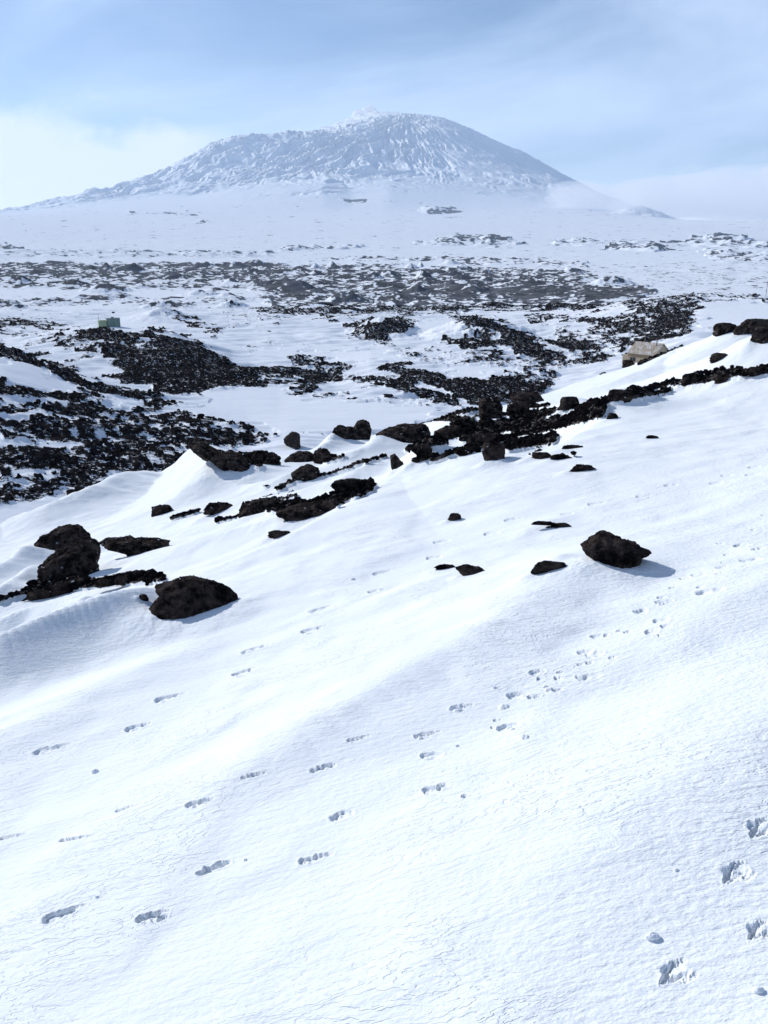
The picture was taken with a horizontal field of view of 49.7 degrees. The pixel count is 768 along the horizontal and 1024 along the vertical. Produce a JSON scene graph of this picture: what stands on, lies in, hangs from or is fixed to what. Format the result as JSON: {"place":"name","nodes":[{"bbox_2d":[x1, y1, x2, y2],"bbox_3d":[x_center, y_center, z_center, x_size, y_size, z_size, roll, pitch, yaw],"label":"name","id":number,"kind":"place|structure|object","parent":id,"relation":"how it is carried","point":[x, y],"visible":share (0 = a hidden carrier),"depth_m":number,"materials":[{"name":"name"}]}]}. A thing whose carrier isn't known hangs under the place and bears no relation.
{"place":"outdoors","nodes":[
{"label":"outdoors","id":0,"kind":"place"},
{"bbox_2d":[0,113,676,218],"bbox_3d":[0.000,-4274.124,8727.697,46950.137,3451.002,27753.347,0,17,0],"label":"mountain","id":1,"kind":"structure","parent":0,"point":[417,156],"depth_m":15840.42,"materials":[{"name":"white snow"}]},
{"bbox_2d":[320,105,401,129],"bbox_3d":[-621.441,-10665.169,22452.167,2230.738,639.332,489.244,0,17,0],"label":"steam plume","id":2,"kind":"object","parent":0,"point":[365,112],"visible":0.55,"depth_m":22298.57,"materials":[{"name":"white"}]},
{"bbox_2d":[0,332,767,1023],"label":"snow slope","id":3,"kind":"structure","parent":0,"point":[298,718],"depth_m":3.61,"materials":[{"name":"white snow"}]},
{"bbox_2d":[20,577,89,601],"bbox_3d":[-3.913,0.932,9.944,0.858,0.205,0.180,-7,18,-22],"label":"boulder","id":4,"kind":"object","parent":3,"relation":"on","point":[61,588],"visible":0.89,"depth_m":9.89,"materials":[{"name":"black stone"}]},
{"bbox_2d":[34,524,90,549],"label":"boulder","id":5,"kind":"object","parent":3,"relation":"on","point":[60,537],"visible":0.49,"depth_m":14.28,"materials":[{"name":"black stone"}]},
{"bbox_2d":[37,537,100,578],"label":"boulder","id":6,"kind":"object","parent":3,"relation":"on","point":[81,556],"visible":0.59,"depth_m":10.62,"materials":[{"name":"black stone"}]},
{"bbox_2d":[94,570,145,587],"bbox_3d":[-2.937,0.768,9.458,0.737,0.165,0.225,-6,18,-18],"label":"boulder","id":7,"kind":"object","parent":3,"relation":"on","point":[116,579],"visible":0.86,"depth_m":9.38,"materials":[{"name":"black stone"}]},
{"bbox_2d":[100,535,170,555],"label":"boulder","id":8,"kind":"object","parent":3,"relation":"on","point":[129,545],"visible":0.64,"depth_m":11.72,"materials":[{"name":"black stone"}]},
{"bbox_2d":[139,594,148,600],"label":"boulder","id":9,"kind":"object","parent":3,"relation":"on","point":[143,597],"visible":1,"depth_m":6.89,"materials":[{"name":"black stone"}]},
{"bbox_2d":[151,504,172,516],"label":"boulder","id":10,"kind":"object","parent":3,"relation":"on","point":[159,509],"visible":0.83,"depth_m":17.75,"materials":[{"name":"black stone"}]},
{"bbox_2d":[149,575,237,619],"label":"boulder","id":11,"kind":"object","parent":3,"relation":"on","point":[182,597],"visible":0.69,"depth_m":6.67,"materials":[{"name":"black stone"}]},
{"bbox_2d":[203,502,232,514],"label":"boulder","id":12,"kind":"object","parent":3,"relation":"on","point":[214,508],"visible":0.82,"depth_m":14.29,"materials":[{"name":"black stone"}]},
{"bbox_2d":[188,441,250,471],"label":"boulder","id":13,"kind":"object","parent":3,"relation":"on","point":[222,460],"visible":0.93,"depth_m":19.09,"materials":[{"name":"black stone"}]},
{"bbox_2d":[238,497,280,517],"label":"boulder","id":14,"kind":"object","parent":3,"relation":"on","point":[254,506],"visible":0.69,"depth_m":13.02,"materials":[{"name":"black stone"}]},
{"bbox_2d":[243,450,280,464],"bbox_3d":[-2.974,-1.301,20.169,0.942,0.429,0.374,-3,17,-8],"label":"boulder","id":15,"kind":"object","parent":3,"relation":"on","point":[267,457],"visible":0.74,"depth_m":20.08,"materials":[{"name":"black stone"}]},
{"bbox_2d":[267,530,289,538],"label":"boulder","id":16,"kind":"object","parent":3,"relation":"on","point":[274,534],"visible":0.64,"depth_m":9.54,"materials":[{"name":"black stone"}]},
{"bbox_2d":[284,431,300,448],"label":"boulder","id":17,"kind":"object","parent":3,"relation":"on","point":[292,439],"visible":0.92,"depth_m":125.88,"materials":[{"name":"black stone"}]},
{"bbox_2d":[284,451,313,462],"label":"boulder","id":18,"kind":"object","parent":3,"relation":"on","point":[302,456],"visible":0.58,"depth_m":20.90,"materials":[{"name":"black stone"}]},
{"bbox_2d":[291,464,319,481],"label":"boulder","id":19,"kind":"object","parent":3,"relation":"on","point":[308,472],"visible":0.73,"depth_m":16.80,"materials":[{"name":"black stone"}]},
{"bbox_2d":[276,499,337,520],"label":"boulder","id":20,"kind":"object","parent":3,"relation":"on","point":[306,510],"visible":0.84,"depth_m":9.96,"materials":[{"name":"black stone"}]},
{"bbox_2d":[313,448,330,463],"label":"boulder","id":21,"kind":"object","parent":3,"relation":"on","point":[319,455],"visible":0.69,"depth_m":20.50,"materials":[{"name":"black stone"}]},
{"bbox_2d":[332,425,349,438],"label":"boulder","id":22,"kind":"object","parent":3,"relation":"on","point":[341,431],"visible":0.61,"depth_m":26.41,"materials":[{"name":"black stone"}]},
{"bbox_2d":[330,478,374,491],"bbox_3d":[-0.394,-0.342,10.716,0.602,0.197,0.203,-1,17,-2],"label":"boulder","id":23,"kind":"object","parent":3,"relation":"on","point":[346,484],"visible":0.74,"depth_m":10.66,"materials":[{"name":"black stone"}]},
{"bbox_2d":[346,419,371,439],"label":"boulder","id":24,"kind":"object","parent":3,"relation":"on","point":[361,430],"visible":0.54,"depth_m":26.82,"materials":[{"name":"black stone"}]},
{"bbox_2d":[0,324,767,600],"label":"gravel","id":25,"kind":"structure","parent":3,"relation":"on","point":[528,416],"depth_m":12.91,"materials":[{"name":"black gravel"}]},
{"bbox_2d":[390,454,403,469],"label":"boulder","id":26,"kind":"object","parent":3,"relation":"on","point":[396,462],"visible":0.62,"depth_m":11.39,"materials":[{"name":"black stone"}]},
{"bbox_2d":[376,423,430,442],"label":"boulder","id":27,"kind":"object","parent":3,"relation":"on","point":[407,433],"visible":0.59,"depth_m":18.61,"materials":[{"name":"black stone"}]},
{"bbox_2d":[411,444,431,462],"bbox_3d":[0.502,-0.723,10.951,0.292,0.350,0.183,1,17,2],"label":"boulder","id":28,"kind":"object","parent":3,"relation":"on","point":[422,452],"visible":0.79,"depth_m":10.88,"materials":[{"name":"black stone"}]},
{"bbox_2d":[434,564,454,569],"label":"boulder","id":29,"kind":"object","parent":3,"relation":"on","point":[442,566],"visible":0.92,"depth_m":6.45,"materials":[{"name":"black stone"}]},
{"bbox_2d":[434,425,464,438],"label":"boulder","id":30,"kind":"object","parent":3,"relation":"on","point":[450,431],"visible":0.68,"depth_m":19.12,"materials":[{"name":"black stone"}]},
{"bbox_2d":[448,513,461,520],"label":"boulder","id":31,"kind":"object","parent":3,"relation":"on","point":[454,516],"visible":0.99,"depth_m":7.96,"materials":[{"name":"black stone"}]},
{"bbox_2d":[449,418,476,431],"bbox_3d":[1.891,-2.050,19.734,0.680,0.386,0.397,2,17,5],"label":"boulder","id":32,"kind":"object","parent":3,"relation":"on","point":[466,424],"visible":0.58,"depth_m":19.58,"materials":[{"name":"black stone"}]},
{"bbox_2d":[456,446,476,455],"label":"boulder","id":33,"kind":"object","parent":3,"relation":"on","point":[464,450],"visible":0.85,"depth_m":10.59,"materials":[{"name":"black stone"}]},
{"bbox_2d":[455,564,484,575],"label":"boulder","id":34,"kind":"object","parent":3,"relation":"on","point":[466,569],"visible":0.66,"depth_m":5.95,"materials":[{"name":"black stone"}]},
{"bbox_2d":[466,433,503,443],"bbox_3d":[1.966,-1.389,16.123,0.755,0.300,0.314,2,17,7],"label":"boulder","id":35,"kind":"object","parent":3,"relation":"on","point":[474,438],"visible":0.64,"depth_m":16.04,"materials":[{"name":"black stone"}]},
{"bbox_2d":[478,412,494,424],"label":"boulder","id":36,"kind":"object","parent":3,"relation":"on","point":[485,419],"visible":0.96,"depth_m":19.85,"materials":[{"name":"black stone"}]},
{"bbox_2d":[478,398,502,418],"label":"boulder","id":37,"kind":"object","parent":3,"relation":"on","point":[491,408],"visible":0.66,"depth_m":20.31,"materials":[{"name":"black stone"}]},
{"bbox_2d":[482,442,504,460],"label":"boulder","id":38,"kind":"object","parent":3,"relation":"on","point":[493,451],"visible":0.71,"depth_m":9.73,"materials":[{"name":"black stone"}]},
{"bbox_2d":[508,433,515,438],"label":"boulder","id":39,"kind":"object","parent":3,"relation":"on","point":[511,435],"visible":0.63,"depth_m":15.94,"materials":[{"name":"black stone"}]},
{"bbox_2d":[506,401,529,413],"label":"boulder","id":40,"kind":"object","parent":3,"relation":"on","point":[518,407],"visible":0.84,"depth_m":22.09,"materials":[{"name":"black stone"}]},
{"bbox_2d":[510,392,543,402],"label":"boulder","id":41,"kind":"object","parent":3,"relation":"on","point":[529,397],"visible":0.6,"depth_m":26.19,"materials":[{"name":"black stone"}]},
{"bbox_2d":[531,452,550,458],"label":"boulder","id":42,"kind":"object","parent":3,"relation":"on","point":[538,455],"visible":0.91,"depth_m":9.46,"materials":[{"name":"black stone"}]},
{"bbox_2d":[530,560,565,573],"bbox_3d":[1.016,0.346,5.121,0.217,0.092,0.070,2,17,5],"label":"boulder","id":43,"kind":"object","parent":3,"relation":"on","point":[544,566],"visible":0.92,"depth_m":5.10,"materials":[{"name":"black stone"}]},
{"bbox_2d":[531,521,571,527],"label":"boulder","id":44,"kind":"object","parent":3,"relation":"on","point":[549,524],"visible":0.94,"depth_m":6.83,"materials":[{"name":"black stone"}]},
{"bbox_2d":[549,454,571,459],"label":"boulder","id":45,"kind":"object","parent":3,"relation":"on","point":[558,456],"visible":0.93,"depth_m":9.18,"materials":[{"name":"black stone"}]},
{"bbox_2d":[559,396,578,409],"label":"boulder","id":46,"kind":"object","parent":3,"relation":"on","point":[567,403],"visible":0.84,"depth_m":16.67,"materials":[{"name":"black stone"}]},
{"bbox_2d":[562,445,582,448],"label":"boulder","id":47,"kind":"object","parent":3,"relation":"on","point":[570,446],"visible":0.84,"depth_m":9.68,"materials":[{"name":"black stone"}]},
{"bbox_2d":[570,464,595,471],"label":"boulder","id":48,"kind":"object","parent":3,"relation":"on","point":[579,467],"visible":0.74,"depth_m":8.46,"materials":[{"name":"black stone"}]},
{"bbox_2d":[606,413,617,418],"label":"boulder","id":49,"kind":"object","parent":3,"relation":"on","point":[612,415],"visible":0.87,"depth_m":11.59,"materials":[{"name":"black stone"}]},
{"bbox_2d":[580,530,651,568],"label":"boulder","id":50,"kind":"object","parent":3,"relation":"on","point":[606,547],"visible":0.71,"depth_m":5.01,"materials":[{"name":"black stone"}]},
{"bbox_2d":[607,389,633,402],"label":"boulder","id":51,"kind":"object","parent":3,"relation":"on","point":[624,395],"visible":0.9,"depth_m":12.05,"materials":[{"name":"black stone"}]},
{"bbox_2d":[622,360,634,367],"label":"boulder","id":52,"kind":"object","parent":3,"relation":"on","point":[626,363],"visible":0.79,"depth_m":36.29,"materials":[{"name":"black stone"}]},
{"bbox_2d":[646,435,657,438],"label":"boulder","id":53,"kind":"object","parent":3,"relation":"on","point":[650,436],"visible":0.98,"depth_m":9.67,"materials":[{"name":"black stone"}]},
{"bbox_2d":[646,931,659,940],"bbox_3d":[0.675,1.067,2.083,0.036,0.023,0.025,0,17,0],"label":"snow lump","id":54,"kind":"object","parent":3,"relation":"on","point":[652,936],"visible":1,"depth_m":2.08,"materials":[{"name":"white snow"}]},
{"bbox_2d":[681,373,702,386],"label":"boulder","id":55,"kind":"object","parent":3,"relation":"on","point":[690,377],"visible":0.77,"depth_m":12.90,"materials":[{"name":"black stone"}]},
{"bbox_2d":[709,353,727,362],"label":"boulder","id":56,"kind":"object","parent":3,"relation":"on","point":[714,357],"visible":0.8,"depth_m":13.24,"materials":[{"name":"black stone"}]},
{"bbox_2d":[715,374,729,383],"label":"boulder","id":57,"kind":"object","parent":3,"relation":"on","point":[720,378],"visible":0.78,"depth_m":12.37,"materials":[{"name":"black stone"}]},
{"bbox_2d":[712,323,736,336],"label":"boulder","id":58,"kind":"object","parent":3,"relation":"on","point":[719,329],"visible":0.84,"depth_m":26.14,"materials":[{"name":"black stone"}]},
{"bbox_2d":[733,320,758,334],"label":"boulder","id":59,"kind":"object","parent":3,"relation":"on","point":[745,327],"visible":0.85,"depth_m":25.50,"materials":[{"name":"black stone"}]},
{"bbox_2d":[741,368,767,376],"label":"boulder","id":60,"kind":"object","parent":3,"relation":"on","point":[749,372],"visible":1,"depth_m":12.05,"materials":[{"name":"black stone"}]},
{"bbox_2d":[753,986,763,993],"bbox_3d":[0.850,1.085,1.882,0.026,0.018,0.019,0,17,0],"label":"snow lump","id":61,"kind":"object","parent":3,"relation":"on","point":[758,989],"visible":1,"depth_m":1.88,"materials":[{"name":"white snow"}]},
{"bbox_2d":[750,325,767,343],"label":"boulder","id":62,"kind":"object","parent":3,"relation":"on","point":[759,335],"visible":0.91,"depth_m":12.84,"materials":[{"name":"black stone"}]},
{"bbox_2d":[0,292,767,523],"bbox_3d":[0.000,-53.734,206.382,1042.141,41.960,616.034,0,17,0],"label":"valley ground","id":63,"kind":"structure","parent":0,"point":[315,417],"depth_m":210.18,"materials":[{"name":"white snow"}]},
{"bbox_2d":[97,317,120,326],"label":"field hut","id":64,"kind":"object","parent":63,"relation":"on","point":[112,322],"visible":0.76,"depth_m":260.35,"materials":[{"name":"green"}]},
{"bbox_2d":[0,293,759,496],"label":"lava rubble","id":65,"kind":"object","parent":63,"relation":"on","point":[76,465],"visible":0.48,"depth_m":185.72,"materials":[{"name":"black stone"}]},
{"bbox_2d":[622,340,667,362],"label":"wooden hut","id":66,"kind":"object","parent":63,"relation":"on","point":[638,351],"visible":0.54,"depth_m":200.81,"materials":[{"name":"wood"}]},
{"bbox_2d":[745,318,767,325],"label":"boulder","id":67,"kind":"object","parent":63,"relation":"on","point":[762,322],"visible":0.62,"depth_m":231.43,"materials":[{"name":"black stone"}]},
{"bbox_2d":[0,195,767,310],"bbox_3d":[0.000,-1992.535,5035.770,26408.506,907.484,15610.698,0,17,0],"label":"lava field","id":68,"kind":"structure","parent":0,"point":[333,250],"depth_m":2952.17,"materials":[{"name":"white snow"}]},
{"bbox_2d":[0,0,767,220],"label":"sky","id":69,"kind":"structure","parent":0,"point":[659,105],"materials":[{"name":"blue"}]}
]}

